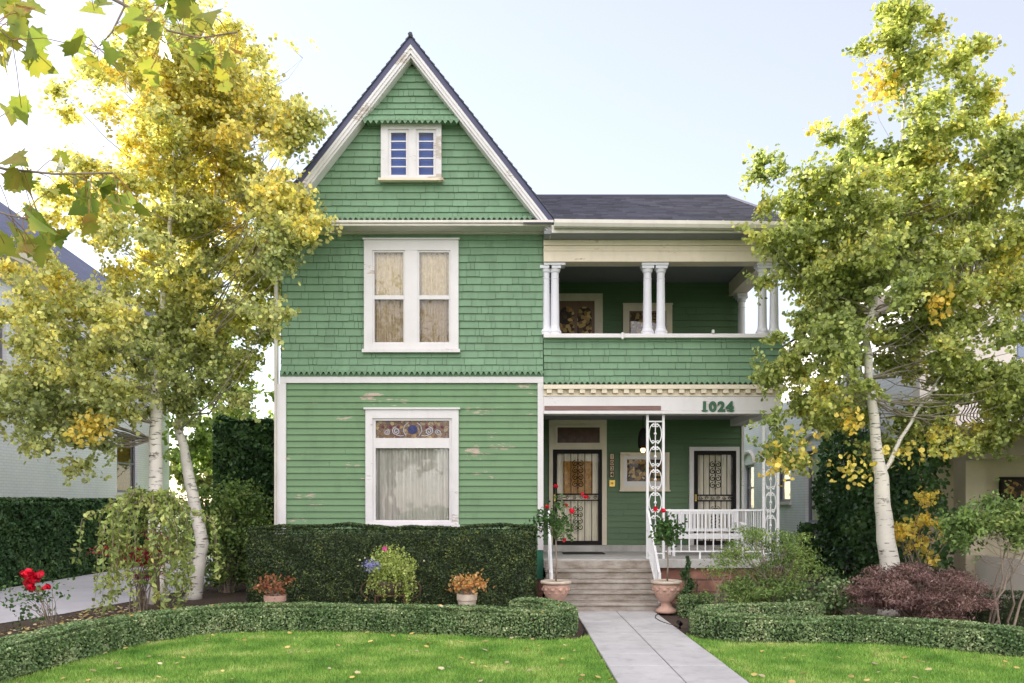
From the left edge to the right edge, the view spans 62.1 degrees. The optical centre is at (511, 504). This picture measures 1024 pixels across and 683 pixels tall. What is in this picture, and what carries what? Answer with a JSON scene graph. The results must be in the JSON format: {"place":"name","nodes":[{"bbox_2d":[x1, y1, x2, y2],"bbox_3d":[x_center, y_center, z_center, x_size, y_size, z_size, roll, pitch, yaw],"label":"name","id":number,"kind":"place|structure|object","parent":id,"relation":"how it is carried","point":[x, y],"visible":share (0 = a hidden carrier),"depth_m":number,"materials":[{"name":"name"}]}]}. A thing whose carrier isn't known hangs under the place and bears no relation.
{"place":"outdoors","nodes":[
{"label":"outdoors","id":0,"kind":"place"},
{"bbox_2d":[0,202,175,554],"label":"neighbour house","id":1,"kind":"structure","parent":0,"point":[42,476],"depth_m":24.34,"materials":[{"name":"white brick"}]},
{"bbox_2d":[0,327,7,380],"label":"window","id":2,"kind":"structure","parent":1,"relation":"in","point":[0,327],"depth_m":20.92,"materials":[{"name":"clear glass"}]},
{"bbox_2d":[68,337,88,393],"bbox_3d":[-12.600,-4.015,24.700,0.320,1.810,1.560,0,0,0],"label":"window","id":3,"kind":"structure","parent":1,"relation":"in","point":[79,339],"depth_m":24.75,"materials":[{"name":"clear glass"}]},
{"bbox_2d":[116,433,134,494],"bbox_3d":[-12.600,-1.315,27.650,0.320,2.010,1.660,0,0,0],"label":"window","id":4,"kind":"structure","parent":1,"relation":"in","point":[124,463],"depth_m":27.95,"materials":[{"name":"beige glass"}]},
{"bbox_2d":[0,558,212,622],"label":"driveway","id":5,"kind":"structure","parent":0,"point":[81,594],"depth_m":16.74,"materials":[{"name":"concrete"}]},
{"bbox_2d":[0,0,244,268],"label":"maple tree","id":6,"kind":"object","parent":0,"point":[34,60],"visible":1,"depth_m":2.92,"materials":[{"name":"green plant"}]},
{"bbox_2d":[165,509,211,561],"bbox_3d":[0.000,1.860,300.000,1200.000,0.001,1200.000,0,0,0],"label":"ground","id":7,"kind":"structure","parent":0,"point":[192,537],"depth_m":35.69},
{"bbox_2d":[169,438,213,496],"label":"background tree","id":8,"kind":"object","parent":7,"relation":"on","point":[177,473],"visible":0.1,"depth_m":56.45,"materials":[{"name":"green plant"}]},
{"bbox_2d":[144,287,273,486],"bbox_3d":[-9.992,-3.001,30.053,5.894,9.722,5.120,0,0,0],"label":"background tree","id":9,"kind":"object","parent":7,"relation":"on","point":[200,443],"visible":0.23,"depth_m":28.98,"materials":[{"name":"green plant"}]},
{"bbox_2d":[268,32,805,611],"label":"house","id":10,"kind":"structure","parent":7,"relation":"on","point":[478,330],"depth_m":15.48,"materials":[{"name":"green wood"}]},
{"bbox_2d":[362,238,459,352],"bbox_3d":[-1.831,-3.808,15.520,1.778,2.078,0.261,0,0,0],"label":"window","id":11,"kind":"structure","parent":10,"relation":"in","point":[411,297],"depth_m":15.46,"materials":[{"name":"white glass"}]},
{"bbox_2d":[378,124,443,181],"bbox_3d":[-1.816,-6.352,15.350,1.169,1.056,0.240,0,0,0],"label":"window","id":12,"kind":"structure","parent":10,"relation":"in","point":[409,152],"depth_m":15.32,"materials":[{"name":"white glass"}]},
{"bbox_2d":[363,407,459,526],"bbox_3d":[-1.817,-0.686,15.528,1.752,2.170,0.257,0,0,0],"label":"window","id":13,"kind":"structure","parent":10,"relation":"in","point":[412,453],"depth_m":15.51,"materials":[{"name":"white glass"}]},
{"bbox_2d":[550,293,602,333],"bbox_3d":[1.346,-3.377,17.935,1.129,2.153,0.090,0,0,0],"label":"balcony door","id":14,"kind":"structure","parent":10,"relation":"in","point":[579,313],"depth_m":17.92,"materials":[{"name":"brown wood"}]},
{"bbox_2d":[549,420,606,544],"bbox_3d":[1.388,-0.474,17.948,1.214,2.639,0.251,0,0,0],"label":"door","id":15,"kind":"structure","parent":10,"relation":"in","point":[574,474],"depth_m":17.91,"materials":[{"name":"black metal"}]},
{"bbox_2d":[562,552,604,553],"bbox_3d":[1.435,0.970,17.135,0.830,0.015,0.570,0,0,0],"label":"doormat","id":16,"kind":"object","parent":10,"relation":"on","point":[583,553],"visible":1,"depth_m":16.86,"materials":[{"name":"rubber"}]},
{"bbox_2d":[638,428,645,452],"bbox_3d":[2.620,-1.423,17.000,0.210,0.754,0.210,0,0,0],"label":"pendant lamp","id":17,"kind":"object","parent":10,"relation":"hanging from","point":[642,440],"visible":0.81,"depth_m":16.92,"materials":[{"name":"black metal"}]},
{"bbox_2d":[619,452,670,490],"bbox_3d":[2.797,-0.697,17.920,1.074,0.821,0.120,0,0,0],"label":"window","id":18,"kind":"structure","parent":10,"relation":"in","point":[632,464],"depth_m":17.91,"materials":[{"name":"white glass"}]},
{"bbox_2d":[623,303,672,333],"bbox_3d":[2.860,-3.740,17.930,1.054,1.022,0.100,0,0,0],"label":"window","id":19,"kind":"structure","parent":10,"relation":"in","point":[632,312],"depth_m":17.90,"materials":[{"name":"white wood"}]},
{"bbox_2d":[667,511,744,555],"bbox_3d":[3.754,0.530,16.520,1.380,0.900,0.580,0,0,0],"label":"porch bench","id":20,"kind":"object","parent":10,"relation":"on","point":[733,535],"visible":0.56,"depth_m":16.77,"materials":[{"name":"paint"}]},
{"bbox_2d":[689,447,739,544],"bbox_3d":[4.263,-0.190,17.952,1.055,2.069,0.259,0,0,0],"label":"door","id":21,"kind":"structure","parent":10,"relation":"in","point":[709,467],"depth_m":17.92,"materials":[{"name":"black metal"}]},
{"bbox_2d":[783,239,928,336],"bbox_3d":[15.846,-5.004,34.890,10.148,13.708,6.356,0,0,0],"label":"background tree","id":22,"kind":"object","parent":7,"relation":"on","point":[792,320],"visible":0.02,"depth_m":34.07,"materials":[{"name":"green plant"}]},
{"bbox_2d":[0,566,1017,682],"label":"garden bed","id":23,"kind":"object","parent":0,"point":[212,595],"depth_m":14.54,"materials":[{"name":"soil"}]},
{"bbox_2d":[0,568,74,630],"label":"rose bush","id":24,"kind":"object","parent":23,"relation":"on","point":[30,577],"visible":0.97,"depth_m":11.93,"materials":[{"name":"green plant"}]},
{"bbox_2d":[0,497,148,588],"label":"laurel hedge","id":25,"kind":"object","parent":23,"relation":"on","point":[37,534],"visible":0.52,"depth_m":20.11,"materials":[{"name":"green plant"}]},
{"bbox_2d":[86,529,181,611],"bbox_3d":[-6.324,1.091,14.373,1.638,1.427,1.148,0,0,0],"label":"red shrub","id":26,"kind":"object","parent":23,"relation":"on","point":[142,594],"visible":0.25,"depth_m":14.35,"materials":[{"name":"green plant"}]},
{"bbox_2d":[70,483,224,618],"bbox_3d":[-5.509,0.756,12.884,2.192,2.189,1.339,0,0,-24],"label":"weeping tree","id":27,"kind":"object","parent":23,"relation":"on","point":[159,502],"visible":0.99,"depth_m":12.70,"materials":[{"name":"green plant"}]},
{"bbox_2d":[0,0,298,603],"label":"aspen tree","id":28,"kind":"object","parent":23,"relation":"on","point":[43,407],"visible":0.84,"depth_m":14.98,"materials":[{"name":"yellow plant"}]},
{"bbox_2d":[170,471,273,592],"bbox_3d":[-5.969,0.550,17.619,2.494,2.512,1.951,0,0,0],"label":"garden shrub","id":29,"kind":"object","parent":23,"relation":"on","point":[233,545],"visible":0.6,"depth_m":17.36,"materials":[{"name":"green plant"}]},
{"bbox_2d":[114,22,342,599],"bbox_3d":[-5.207,-3.607,15.694,3.632,11.049,5.107,0,0,-36],"label":"aspen tree","id":30,"kind":"object","parent":23,"relation":"on","point":[277,205],"visible":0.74,"depth_m":15.40,"materials":[{"name":"yellow plant"}]},
{"bbox_2d":[212,415,273,581],"bbox_3d":[-5.748,-0.134,20.640,2.826,4.000,2.086,0,0,0],"label":"evergreen screen","id":31,"kind":"object","parent":23,"relation":"on","point":[247,449],"visible":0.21,"depth_m":19.85,"materials":[{"name":"green plant"}]},
{"bbox_2d":[264,594,285,608],"bbox_3d":[-3.680,1.600,13.200,0.342,0.400,0.342,0,0,0],"label":"clay pot","id":32,"kind":"object","parent":23,"relation":"on","point":[279,598],"visible":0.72,"depth_m":13.07,"materials":[{"name":"ceramic"}]},
{"bbox_2d":[248,573,295,598],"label":"potted plant","id":33,"kind":"object","parent":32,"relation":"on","point":[268,585],"visible":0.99,"depth_m":13.14,"materials":[{"name":"red plant"}]},
{"bbox_2d":[0,597,578,682],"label":"box hedge","id":34,"kind":"object","parent":23,"relation":"on","point":[37,650],"visible":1,"depth_m":11.53,"materials":[{"name":"green plant"}]},
{"bbox_2d":[361,581,420,609],"bbox_3d":[-1.886,1.492,13.249,0.942,0.617,0.325,0,0,0],"label":"plant stand","id":35,"kind":"object","parent":23,"relation":"on","point":[387,595],"visible":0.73,"depth_m":13.24,"materials":[{"name":"metal"}]},
{"bbox_2d":[357,544,424,603],"bbox_3d":[-1.850,1.071,13.219,1.050,0.946,0.653,0,0,0],"label":"flower basket","id":36,"kind":"object","parent":35,"relation":"on","point":[395,567],"visible":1,"depth_m":13.14,"materials":[{"name":"green plant"}]},
{"bbox_2d":[245,522,537,613],"bbox_3d":[-1.976,1.053,14.349,4.846,1.549,1.054,0,0,0],"label":"yew hedge","id":37,"kind":"object","parent":23,"relation":"on","point":[319,566],"visible":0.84,"depth_m":13.96,"materials":[{"name":"green plant"}]},
{"bbox_2d":[457,593,476,611],"bbox_3d":[-0.699,1.590,13.200,0.321,0.420,0.321,0,0,0],"label":"cream pot","id":38,"kind":"object","parent":23,"relation":"on","point":[468,599],"visible":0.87,"depth_m":13.07,"materials":[{"name":"ceramic"}]},
{"bbox_2d":[445,568,494,594],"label":"potted plant","id":39,"kind":"object","parent":38,"relation":"in","point":[466,585],"visible":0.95,"depth_m":13.17,"materials":[{"name":"orange plant"}]},
{"bbox_2d":[1,602,1019,682],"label":"fallen leaves","id":40,"kind":"object","parent":23,"relation":"on","point":[441,668],"visible":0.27,"depth_m":10.31,"materials":[{"name":"yellow plant"}]},
{"bbox_2d":[540,579,570,600],"bbox_3d":[0.720,1.502,13.950,0.510,0.535,0.510,0,0,0],"label":"pedestal urn","id":41,"kind":"object","parent":23,"relation":"on","point":[558,589],"visible":0.84,"depth_m":13.78,"materials":[{"name":"ceramic"}]},
{"bbox_2d":[524,484,588,580],"bbox_3d":[0.715,0.474,13.946,0.935,1.633,0.811,0,0,-36],"label":"standard rose","id":42,"kind":"object","parent":41,"relation":"on","point":[555,525],"visible":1,"depth_m":13.92,"materials":[{"name":"green plant"}]},
{"bbox_2d":[651,579,681,613],"bbox_3d":[2.537,1.502,13.980,0.510,0.535,0.510,0,0,0],"label":"pedestal urn","id":43,"kind":"object","parent":23,"relation":"on","point":[666,592],"visible":1,"depth_m":13.84,"materials":[{"name":"ceramic"}]},
{"bbox_2d":[648,506,687,580],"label":"standard rose","id":44,"kind":"object","parent":43,"relation":"on","point":[667,528],"visible":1,"depth_m":13.92,"materials":[{"name":"green plant"}]},
{"bbox_2d":[655,613,682,628],"bbox_3d":[2.350,1.731,13.080,0.215,0.138,1.639,0,0,-2],"label":"garden spotlight","id":45,"kind":"object","parent":23,"relation":"on","point":[679,623],"visible":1,"depth_m":12.34,"materials":[{"name":"black metal"}]},
{"bbox_2d":[675,556,699,600],"bbox_3d":[3.031,1.342,14.724,0.482,0.956,0.517,0,0,0],"label":"dwarf conifer","id":46,"kind":"object","parent":23,"relation":"on","point":[689,586],"visible":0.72,"depth_m":14.67,"materials":[{"name":"green plant"}]},
{"bbox_2d":[692,555,783,603],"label":"nandina shrub","id":47,"kind":"object","parent":23,"relation":"on","point":[731,589],"visible":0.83,"depth_m":13.05,"materials":[{"name":"green plant"}]},
{"bbox_2d":[675,593,842,617],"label":"box hedge","id":48,"kind":"object","parent":23,"relation":"on","point":[686,604],"visible":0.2,"depth_m":13.60,"materials":[{"name":"green plant"}]},
{"bbox_2d":[703,524,843,609],"bbox_3d":[4.007,1.055,13.304,2.230,1.507,1.425,0,0,0],"label":"nandina shrub","id":49,"kind":"object","parent":23,"relation":"on","point":[765,571],"visible":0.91,"depth_m":13.18,"materials":[{"name":"green plant"}]},
{"bbox_2d":[764,569,873,615],"bbox_3d":[4.769,1.401,13.273,1.853,0.816,0.956,0,0,11],"label":"green shrub","id":50,"kind":"object","parent":23,"relation":"on","point":[826,597],"visible":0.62,"depth_m":13.10,"materials":[{"name":"green plant"}]},
{"bbox_2d":[689,601,1023,655],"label":"box hedge","id":51,"kind":"object","parent":23,"relation":"on","point":[800,621],"visible":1,"depth_m":10.99,"materials":[{"name":"green plant"}]},
{"bbox_2d":[731,0,1023,615],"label":"aspen tree","id":52,"kind":"object","parent":23,"relation":"on","point":[880,232],"visible":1,"depth_m":13.63,"materials":[{"name":"green plant"}]},
{"bbox_2d":[832,561,1009,627],"bbox_3d":[5.903,1.319,12.504,2.252,0.980,1.950,0,0,0],"label":"japanese maple","id":53,"kind":"object","parent":23,"relation":"on","point":[932,600],"visible":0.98,"depth_m":12.17,"materials":[{"name":"red plant"}]},
{"bbox_2d":[893,486,961,586],"bbox_3d":[7.240,0.728,14.879,1.543,2.151,0.974,0,0,0],"label":"yellow shrub","id":54,"kind":"object","parent":23,"relation":"on","point":[901,531],"visible":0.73,"depth_m":14.83,"materials":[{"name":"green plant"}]},
{"bbox_2d":[930,475,1023,625],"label":"tree","id":55,"kind":"object","parent":23,"relation":"on","point":[966,524],"visible":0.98,"depth_m":12.10,"materials":[{"name":"green plant"}]},
{"bbox_2d":[962,588,1023,626],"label":"dark hedge","id":56,"kind":"object","parent":23,"relation":"on","point":[983,616],"visible":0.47,"depth_m":12.44,"materials":[{"name":"green plant"}]},
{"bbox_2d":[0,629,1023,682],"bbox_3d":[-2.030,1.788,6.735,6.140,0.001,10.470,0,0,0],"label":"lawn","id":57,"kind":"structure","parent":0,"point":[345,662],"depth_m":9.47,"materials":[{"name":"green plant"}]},
{"bbox_2d":[13,630,585,678],"bbox_3d":[-2.421,1.780,11.200,6.936,0.031,2.460,0,0,-24],"label":"lawn edging","id":58,"kind":"object","parent":57,"relation":"on","point":[584,632],"visible":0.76,"depth_m":11.43,"materials":[{"name":"black soil"}]},
{"bbox_2d":[0,0,1023,503],"label":"sky","id":59,"kind":"structure","parent":0,"point":[580,96],"materials":[{"name":"white"}]},
{"bbox_2d":[578,611,748,682],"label":"garden path","id":60,"kind":"structure","parent":0,"point":[640,646],"depth_m":10.28,"materials":[{"name":"concrete"}]},
{"bbox_2d":[686,635,1022,682],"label":"lawn","id":61,"kind":"structure","parent":0,"point":[852,665],"depth_m":9.47,"materials":[{"name":"green plant"}]},
{"bbox_2d":[685,632,1022,657],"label":"lawn edging","id":62,"kind":"object","parent":61,"relation":"on","point":[849,643],"visible":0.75,"depth_m":10.92,"materials":[{"name":"black soil"}]},
{"bbox_2d":[744,240,1023,598],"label":"neighbour house","id":63,"kind":"structure","parent":0,"point":[968,477],"depth_m":17.20,"materials":[{"name":"white brick"}]},
{"bbox_2d":[747,464,753,513],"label":"window","id":64,"kind":"structure","parent":63,"relation":"in","point":[750,468],"depth_m":29.85,"materials":[{"name":"white glass"}]},
{"bbox_2d":[774,468,790,504],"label":"window","id":65,"kind":"structure","parent":63,"relation":"in","point":[784,491],"depth_m":26.03,"materials":[{"name":"beige glass"}]},
{"bbox_2d":[809,450,824,525],"bbox_3d":[8.300,-0.455,23.150,0.220,2.090,1.660,0,0,0],"label":"window","id":66,"kind":"structure","parent":63,"relation":"in","point":[813,515],"depth_m":23.61,"materials":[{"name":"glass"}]},
{"bbox_2d":[846,349,862,414],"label":"window","id":67,"kind":"structure","parent":63,"relation":"in","point":[858,368],"depth_m":20.58,"materials":[{"name":"grey glass"}]},
{"bbox_2d":[789,400,956,588],"bbox_3d":[7.886,-0.367,19.750,0.718,4.457,8.396,0,0,0],"label":"climbing vine","id":68,"kind":"object","parent":63,"relation":"attached to","point":[844,517],"visible":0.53,"depth_m":19.48,"materials":[{"name":"green plant"}]},
{"bbox_2d":[999,477,1023,502],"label":"window","id":69,"kind":"structure","parent":63,"relation":"in","point":[1015,486],"depth_m":17.16,"materials":[{"name":"black glass"}]},
{"bbox_2d":[1017,313,1023,359],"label":"window","id":70,"kind":"structure","parent":63,"relation":"in","point":[1020,352],"depth_m":17.42,"materials":[{"name":"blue glass"}]}
]}

